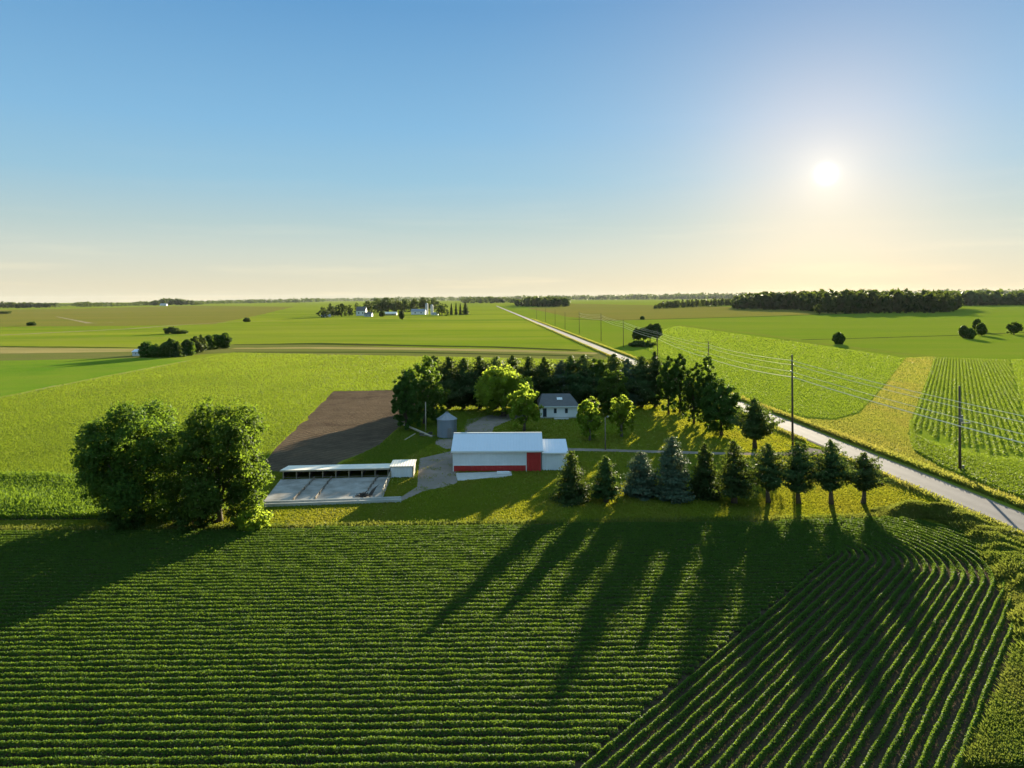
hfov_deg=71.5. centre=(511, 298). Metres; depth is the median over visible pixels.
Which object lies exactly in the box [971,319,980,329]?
broadleaf tree
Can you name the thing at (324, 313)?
broadleaf tree
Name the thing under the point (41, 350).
field
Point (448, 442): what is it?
gravel yard
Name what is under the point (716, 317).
ditch
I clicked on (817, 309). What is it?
broadleaf tree
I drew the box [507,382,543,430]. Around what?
broadleaf tree
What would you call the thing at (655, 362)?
pine tree
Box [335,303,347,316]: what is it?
broadleaf tree
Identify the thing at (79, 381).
track
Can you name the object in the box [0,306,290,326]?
field
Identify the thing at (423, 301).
broadleaf tree
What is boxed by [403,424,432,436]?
timber
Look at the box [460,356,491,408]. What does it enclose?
pine tree
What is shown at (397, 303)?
broadleaf tree
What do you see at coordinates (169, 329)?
bush
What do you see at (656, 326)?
broadleaf tree
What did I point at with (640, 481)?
spruce tree
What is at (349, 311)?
broadleaf tree
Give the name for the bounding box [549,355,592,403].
pine tree
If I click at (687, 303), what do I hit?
wood
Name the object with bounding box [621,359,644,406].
spruce tree
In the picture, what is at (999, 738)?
verge grass
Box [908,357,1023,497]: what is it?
crop rows
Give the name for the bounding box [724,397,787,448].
pine tree
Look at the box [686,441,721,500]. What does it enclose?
spruce tree
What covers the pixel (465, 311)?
spruce tree
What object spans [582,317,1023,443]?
power wire
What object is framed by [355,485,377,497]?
brush heap
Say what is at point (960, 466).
utility pole
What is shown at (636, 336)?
broadleaf tree
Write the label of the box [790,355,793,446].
utility pole
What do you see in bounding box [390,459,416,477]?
white shed
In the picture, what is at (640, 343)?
bush
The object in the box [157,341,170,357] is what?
broadleaf tree
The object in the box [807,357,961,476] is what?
grass strip
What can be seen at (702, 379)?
broadleaf tree
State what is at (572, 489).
spruce tree
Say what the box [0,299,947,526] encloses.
ground
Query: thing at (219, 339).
broadleaf tree
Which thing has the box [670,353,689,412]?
broadleaf tree
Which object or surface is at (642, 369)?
pine tree
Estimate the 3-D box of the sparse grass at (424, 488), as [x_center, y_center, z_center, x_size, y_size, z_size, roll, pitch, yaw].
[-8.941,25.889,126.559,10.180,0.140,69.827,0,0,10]
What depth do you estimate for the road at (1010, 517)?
100.69 m
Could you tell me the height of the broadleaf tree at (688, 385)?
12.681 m
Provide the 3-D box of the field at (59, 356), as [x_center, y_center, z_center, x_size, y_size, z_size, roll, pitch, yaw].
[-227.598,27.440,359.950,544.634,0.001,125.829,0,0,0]
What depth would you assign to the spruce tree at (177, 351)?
328.94 m
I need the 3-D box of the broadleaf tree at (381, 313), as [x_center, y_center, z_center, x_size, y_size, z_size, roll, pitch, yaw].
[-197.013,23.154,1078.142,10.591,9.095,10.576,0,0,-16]
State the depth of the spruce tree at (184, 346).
334.76 m
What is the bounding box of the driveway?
[568,448,827,455]
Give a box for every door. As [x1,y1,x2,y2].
[447,428,451,437]
[526,452,540,470]
[542,408,546,416]
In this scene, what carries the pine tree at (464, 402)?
on the lawn at (341, 473)
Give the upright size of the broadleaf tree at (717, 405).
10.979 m
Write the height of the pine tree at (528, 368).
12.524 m
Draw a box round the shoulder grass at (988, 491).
[526,318,1023,536]
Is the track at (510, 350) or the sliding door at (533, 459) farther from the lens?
the track at (510, 350)
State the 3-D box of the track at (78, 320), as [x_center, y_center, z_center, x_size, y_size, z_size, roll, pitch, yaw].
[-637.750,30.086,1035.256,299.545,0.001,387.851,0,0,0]
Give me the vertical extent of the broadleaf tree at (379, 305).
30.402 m
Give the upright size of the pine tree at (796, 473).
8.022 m
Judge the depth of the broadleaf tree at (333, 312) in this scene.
1098.47 m
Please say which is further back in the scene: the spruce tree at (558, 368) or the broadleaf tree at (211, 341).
the broadleaf tree at (211, 341)
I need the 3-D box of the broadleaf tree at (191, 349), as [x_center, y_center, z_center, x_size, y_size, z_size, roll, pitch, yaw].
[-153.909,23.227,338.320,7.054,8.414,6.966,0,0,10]
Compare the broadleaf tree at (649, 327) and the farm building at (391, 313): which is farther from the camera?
the farm building at (391, 313)
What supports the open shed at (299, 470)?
on the lawn at (341, 473)
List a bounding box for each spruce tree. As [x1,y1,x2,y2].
[170,341,185,356]
[180,341,190,355]
[461,302,470,314]
[545,450,594,507]
[548,360,577,402]
[588,455,620,502]
[620,451,658,500]
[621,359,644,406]
[648,435,694,503]
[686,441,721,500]
[708,439,762,503]
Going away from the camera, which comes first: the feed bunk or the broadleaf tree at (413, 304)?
the feed bunk
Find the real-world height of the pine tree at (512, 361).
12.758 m
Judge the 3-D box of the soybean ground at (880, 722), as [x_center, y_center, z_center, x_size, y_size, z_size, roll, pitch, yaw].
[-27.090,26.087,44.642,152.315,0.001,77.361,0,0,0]
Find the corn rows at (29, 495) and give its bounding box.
[0,468,225,519]
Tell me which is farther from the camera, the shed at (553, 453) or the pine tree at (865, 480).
the shed at (553, 453)
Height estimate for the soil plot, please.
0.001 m
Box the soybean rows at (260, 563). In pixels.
[0,515,1019,767]
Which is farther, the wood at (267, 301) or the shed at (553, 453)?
the wood at (267, 301)
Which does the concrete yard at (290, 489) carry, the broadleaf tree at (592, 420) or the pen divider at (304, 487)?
the pen divider at (304, 487)
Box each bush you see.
[0,311,11,313]
[27,321,36,325]
[97,502,146,531]
[163,326,179,333]
[168,499,217,533]
[173,330,187,333]
[229,505,273,531]
[243,317,250,321]
[628,340,656,346]
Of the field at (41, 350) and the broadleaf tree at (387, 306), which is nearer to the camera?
the field at (41, 350)
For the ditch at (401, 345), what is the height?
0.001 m
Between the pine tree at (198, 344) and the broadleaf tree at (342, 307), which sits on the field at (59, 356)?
the pine tree at (198, 344)
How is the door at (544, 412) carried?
in the house at (560, 405)
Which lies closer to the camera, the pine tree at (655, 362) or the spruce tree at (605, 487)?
the spruce tree at (605, 487)
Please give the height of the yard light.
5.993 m
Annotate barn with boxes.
[451,432,542,471]
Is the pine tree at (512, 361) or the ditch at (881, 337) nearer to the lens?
the pine tree at (512, 361)
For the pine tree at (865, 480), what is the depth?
88.13 m
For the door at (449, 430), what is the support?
in the grain bin
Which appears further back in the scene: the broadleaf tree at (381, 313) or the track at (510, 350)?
the broadleaf tree at (381, 313)
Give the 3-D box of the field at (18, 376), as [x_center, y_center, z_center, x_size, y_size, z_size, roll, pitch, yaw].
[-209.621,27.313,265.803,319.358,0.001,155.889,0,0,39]
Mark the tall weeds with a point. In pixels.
(1009, 562)
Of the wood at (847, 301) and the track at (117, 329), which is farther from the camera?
the wood at (847, 301)
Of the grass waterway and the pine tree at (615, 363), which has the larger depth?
the grass waterway
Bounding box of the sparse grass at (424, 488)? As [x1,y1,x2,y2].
[406,414,509,494]
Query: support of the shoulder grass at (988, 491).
on the road shoulder
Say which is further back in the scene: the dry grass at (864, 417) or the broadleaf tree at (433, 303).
the broadleaf tree at (433, 303)
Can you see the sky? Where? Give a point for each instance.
(151, 150)
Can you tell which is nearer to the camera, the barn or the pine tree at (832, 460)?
the pine tree at (832, 460)
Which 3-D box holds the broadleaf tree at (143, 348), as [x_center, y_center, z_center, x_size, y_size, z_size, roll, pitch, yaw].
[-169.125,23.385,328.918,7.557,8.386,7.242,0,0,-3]
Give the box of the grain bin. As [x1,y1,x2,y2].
[437,412,456,438]
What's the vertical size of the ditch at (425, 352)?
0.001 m
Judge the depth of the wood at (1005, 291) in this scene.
10312.21 m
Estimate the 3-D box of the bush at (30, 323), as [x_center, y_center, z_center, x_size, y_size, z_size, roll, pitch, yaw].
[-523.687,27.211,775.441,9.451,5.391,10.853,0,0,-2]
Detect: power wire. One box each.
[581,313,1021,415]
[582,314,1023,422]
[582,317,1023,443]
[584,316,1023,434]
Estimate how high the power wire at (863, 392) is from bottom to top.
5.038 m
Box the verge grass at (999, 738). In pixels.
[958,512,1023,767]
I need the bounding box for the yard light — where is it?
[605,416,608,449]
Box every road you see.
[497,306,1023,530]
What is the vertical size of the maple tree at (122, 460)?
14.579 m
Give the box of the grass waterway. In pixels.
[675,325,936,356]
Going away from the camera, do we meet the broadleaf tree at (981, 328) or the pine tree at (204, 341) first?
the pine tree at (204, 341)
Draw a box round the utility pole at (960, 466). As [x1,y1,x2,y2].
[958,386,970,470]
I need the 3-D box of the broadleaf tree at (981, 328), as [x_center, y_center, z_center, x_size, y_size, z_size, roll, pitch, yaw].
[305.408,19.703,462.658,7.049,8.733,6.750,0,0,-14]
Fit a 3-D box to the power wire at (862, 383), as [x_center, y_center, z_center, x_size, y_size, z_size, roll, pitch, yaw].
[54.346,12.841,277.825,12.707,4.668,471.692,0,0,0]
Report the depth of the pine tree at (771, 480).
88.83 m
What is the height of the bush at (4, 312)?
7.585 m
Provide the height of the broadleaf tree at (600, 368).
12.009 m
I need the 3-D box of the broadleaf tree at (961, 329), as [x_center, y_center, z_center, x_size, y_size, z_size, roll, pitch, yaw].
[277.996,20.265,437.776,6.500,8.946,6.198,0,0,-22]
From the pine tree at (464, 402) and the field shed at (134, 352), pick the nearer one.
the pine tree at (464, 402)
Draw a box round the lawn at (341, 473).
[0,398,937,530]
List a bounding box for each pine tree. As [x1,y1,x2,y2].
[190,336,204,352]
[198,334,208,352]
[417,355,444,406]
[433,356,466,408]
[445,357,476,408]
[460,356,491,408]
[472,356,506,408]
[495,355,536,406]
[516,356,553,403]
[521,356,571,404]
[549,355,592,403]
[554,354,609,404]
[587,353,640,402]
[626,356,656,406]
[637,351,663,406]
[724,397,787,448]
[744,441,790,502]
[769,441,832,503]
[805,439,862,504]
[841,452,896,503]
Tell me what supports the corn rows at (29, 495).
on the corn ground at (74, 518)
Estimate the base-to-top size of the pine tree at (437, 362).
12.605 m
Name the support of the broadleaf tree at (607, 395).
on the lawn at (341, 473)
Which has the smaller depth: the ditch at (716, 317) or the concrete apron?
the concrete apron
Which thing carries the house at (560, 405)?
on the lawn at (341, 473)
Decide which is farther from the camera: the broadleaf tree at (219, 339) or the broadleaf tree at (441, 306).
the broadleaf tree at (441, 306)
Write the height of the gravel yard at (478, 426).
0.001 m
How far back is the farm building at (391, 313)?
1170.59 m
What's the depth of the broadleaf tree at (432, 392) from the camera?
145.84 m
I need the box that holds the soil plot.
[261,390,416,471]
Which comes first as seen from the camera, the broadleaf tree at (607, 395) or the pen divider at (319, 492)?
the pen divider at (319, 492)
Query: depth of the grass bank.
70.21 m
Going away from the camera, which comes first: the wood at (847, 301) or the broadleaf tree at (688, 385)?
the broadleaf tree at (688, 385)
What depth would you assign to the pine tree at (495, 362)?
167.77 m
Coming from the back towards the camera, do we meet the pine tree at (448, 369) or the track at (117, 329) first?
the track at (117, 329)
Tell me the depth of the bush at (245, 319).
859.22 m
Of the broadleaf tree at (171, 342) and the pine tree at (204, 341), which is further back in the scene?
the pine tree at (204, 341)
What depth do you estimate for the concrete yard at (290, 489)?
97.29 m
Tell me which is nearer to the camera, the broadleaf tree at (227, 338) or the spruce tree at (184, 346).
the spruce tree at (184, 346)
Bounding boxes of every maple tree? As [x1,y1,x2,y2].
[68,395,187,522]
[147,396,274,524]
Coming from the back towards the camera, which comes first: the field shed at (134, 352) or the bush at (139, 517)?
the field shed at (134, 352)
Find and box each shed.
[132,349,139,355]
[280,463,390,478]
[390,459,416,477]
[541,439,567,469]
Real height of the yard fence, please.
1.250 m
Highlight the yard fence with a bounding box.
[381,471,390,496]
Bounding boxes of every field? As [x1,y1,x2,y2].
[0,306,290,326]
[0,344,606,360]
[0,347,133,353]
[0,353,597,472]
[0,358,187,396]
[499,304,1023,498]
[529,303,870,319]
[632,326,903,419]
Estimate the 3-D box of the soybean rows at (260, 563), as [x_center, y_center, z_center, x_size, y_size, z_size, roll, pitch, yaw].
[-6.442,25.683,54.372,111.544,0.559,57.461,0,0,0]
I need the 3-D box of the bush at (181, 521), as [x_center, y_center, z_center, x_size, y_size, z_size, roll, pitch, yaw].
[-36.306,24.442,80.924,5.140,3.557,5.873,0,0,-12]
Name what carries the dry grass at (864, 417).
on the grass strip
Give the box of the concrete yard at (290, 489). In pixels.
[263,477,388,502]
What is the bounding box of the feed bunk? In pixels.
[264,496,400,506]
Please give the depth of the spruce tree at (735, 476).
88.50 m
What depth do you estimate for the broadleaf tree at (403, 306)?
1471.15 m
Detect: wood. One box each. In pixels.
[0,301,142,307]
[132,298,205,305]
[197,298,325,303]
[314,293,739,300]
[460,296,516,302]
[514,296,570,306]
[609,288,1023,299]
[653,298,731,308]
[730,288,963,313]
[949,288,1023,305]
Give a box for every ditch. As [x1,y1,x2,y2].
[0,346,128,347]
[234,343,575,350]
[255,352,591,356]
[575,313,858,320]
[667,332,1023,342]
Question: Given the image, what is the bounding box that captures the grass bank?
[877,507,1023,606]
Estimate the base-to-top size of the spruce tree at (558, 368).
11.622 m
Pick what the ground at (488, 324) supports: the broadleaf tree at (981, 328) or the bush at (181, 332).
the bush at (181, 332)
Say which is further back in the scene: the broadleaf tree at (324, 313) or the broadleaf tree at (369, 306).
the broadleaf tree at (369, 306)
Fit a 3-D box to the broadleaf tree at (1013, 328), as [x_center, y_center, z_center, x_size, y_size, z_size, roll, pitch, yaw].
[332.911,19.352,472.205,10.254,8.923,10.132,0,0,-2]
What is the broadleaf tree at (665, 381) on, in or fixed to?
on the lawn at (341, 473)
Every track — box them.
[0,361,185,397]
[9,320,283,334]
[59,317,110,322]
[232,347,596,353]
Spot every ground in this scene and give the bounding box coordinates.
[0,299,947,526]
[0,484,148,519]
[0,520,1015,767]
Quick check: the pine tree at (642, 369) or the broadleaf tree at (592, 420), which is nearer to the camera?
the broadleaf tree at (592, 420)
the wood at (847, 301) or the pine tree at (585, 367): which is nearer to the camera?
the pine tree at (585, 367)
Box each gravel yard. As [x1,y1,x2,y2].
[401,451,457,500]
[435,439,452,448]
[465,414,522,431]
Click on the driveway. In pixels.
(655, 451)
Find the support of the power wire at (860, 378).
attached to the utility pole at (792, 425)
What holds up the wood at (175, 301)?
on the ground at (488, 324)
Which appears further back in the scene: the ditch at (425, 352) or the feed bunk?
the ditch at (425, 352)
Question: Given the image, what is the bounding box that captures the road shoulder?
[501,307,1023,512]
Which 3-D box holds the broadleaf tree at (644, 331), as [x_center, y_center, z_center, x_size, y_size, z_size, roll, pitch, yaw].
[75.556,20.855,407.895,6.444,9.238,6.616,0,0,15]
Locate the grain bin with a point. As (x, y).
(446, 425)
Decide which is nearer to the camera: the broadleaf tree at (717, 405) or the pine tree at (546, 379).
the broadleaf tree at (717, 405)
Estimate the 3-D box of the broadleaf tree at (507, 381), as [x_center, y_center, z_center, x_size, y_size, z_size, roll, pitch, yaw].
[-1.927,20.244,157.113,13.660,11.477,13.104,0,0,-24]
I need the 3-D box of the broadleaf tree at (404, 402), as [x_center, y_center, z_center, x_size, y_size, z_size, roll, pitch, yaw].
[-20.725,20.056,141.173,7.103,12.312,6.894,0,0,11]
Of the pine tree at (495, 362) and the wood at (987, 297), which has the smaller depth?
the pine tree at (495, 362)
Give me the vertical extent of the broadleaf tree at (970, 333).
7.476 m
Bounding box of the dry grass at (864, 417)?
[796,356,1023,501]
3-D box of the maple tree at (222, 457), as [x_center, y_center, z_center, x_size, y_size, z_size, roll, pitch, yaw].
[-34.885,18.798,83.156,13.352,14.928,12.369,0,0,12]
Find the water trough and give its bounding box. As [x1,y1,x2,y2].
[497,471,509,473]
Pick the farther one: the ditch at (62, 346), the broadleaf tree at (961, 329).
the broadleaf tree at (961, 329)
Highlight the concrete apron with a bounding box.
[456,471,511,480]
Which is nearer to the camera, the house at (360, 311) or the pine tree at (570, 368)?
the pine tree at (570, 368)
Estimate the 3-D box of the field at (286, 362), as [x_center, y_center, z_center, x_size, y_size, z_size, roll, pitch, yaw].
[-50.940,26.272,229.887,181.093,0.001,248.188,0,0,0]
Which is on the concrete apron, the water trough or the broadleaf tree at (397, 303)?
the water trough
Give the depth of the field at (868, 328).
484.77 m
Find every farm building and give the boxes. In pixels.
[364,312,372,316]
[385,312,397,314]
[411,309,425,314]
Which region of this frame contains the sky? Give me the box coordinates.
[0,0,1023,302]
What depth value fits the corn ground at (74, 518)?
84.94 m
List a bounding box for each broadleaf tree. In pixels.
[138,341,152,356]
[147,343,159,356]
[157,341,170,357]
[164,338,175,354]
[181,339,195,355]
[204,335,216,349]
[212,334,224,348]
[221,332,232,347]
[316,307,329,317]
[327,306,337,316]
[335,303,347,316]
[345,305,352,315]
[363,299,372,311]
[369,298,384,311]
[379,311,384,316]
[381,297,396,311]
[390,369,423,429]
[394,298,401,311]
[399,299,410,311]
[399,310,404,319]
[399,355,451,423]
[409,298,419,308]
[418,297,430,310]
[427,297,439,310]
[436,303,448,315]
[473,364,534,416]
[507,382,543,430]
[576,396,603,440]
[584,357,609,407]
[597,369,629,414]
[607,394,636,436]
[632,327,640,339]
[640,327,648,339]
[645,323,655,340]
[652,323,662,341]
[655,355,680,414]
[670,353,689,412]
[680,362,702,423]
[693,355,719,423]
[700,377,743,435]
[813,304,822,313]
[831,332,845,343]
[957,325,968,337]
[963,328,976,338]
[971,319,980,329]
[976,322,987,334]
[1006,321,1023,334]
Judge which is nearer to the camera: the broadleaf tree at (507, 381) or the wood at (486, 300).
the broadleaf tree at (507, 381)
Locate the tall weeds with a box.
[0,499,1023,652]
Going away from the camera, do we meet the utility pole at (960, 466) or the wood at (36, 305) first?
the utility pole at (960, 466)
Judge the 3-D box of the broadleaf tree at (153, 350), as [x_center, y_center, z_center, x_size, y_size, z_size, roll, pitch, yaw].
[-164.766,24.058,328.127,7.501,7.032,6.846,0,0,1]
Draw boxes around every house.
[356,307,366,315]
[537,393,577,419]
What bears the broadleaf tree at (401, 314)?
on the ground at (488, 324)
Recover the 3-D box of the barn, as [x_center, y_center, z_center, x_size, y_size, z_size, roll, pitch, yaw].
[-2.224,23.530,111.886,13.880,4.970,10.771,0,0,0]
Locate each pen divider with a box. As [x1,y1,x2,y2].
[293,476,314,499]
[315,476,331,498]
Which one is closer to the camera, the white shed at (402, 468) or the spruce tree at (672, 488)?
the spruce tree at (672, 488)
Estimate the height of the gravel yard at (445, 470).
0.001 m
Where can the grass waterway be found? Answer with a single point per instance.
(861, 348)
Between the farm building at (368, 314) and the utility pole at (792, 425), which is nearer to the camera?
the utility pole at (792, 425)
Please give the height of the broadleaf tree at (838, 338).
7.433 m
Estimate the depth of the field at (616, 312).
1275.48 m
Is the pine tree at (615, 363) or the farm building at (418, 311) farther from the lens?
the farm building at (418, 311)
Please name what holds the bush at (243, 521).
on the lawn at (341, 473)

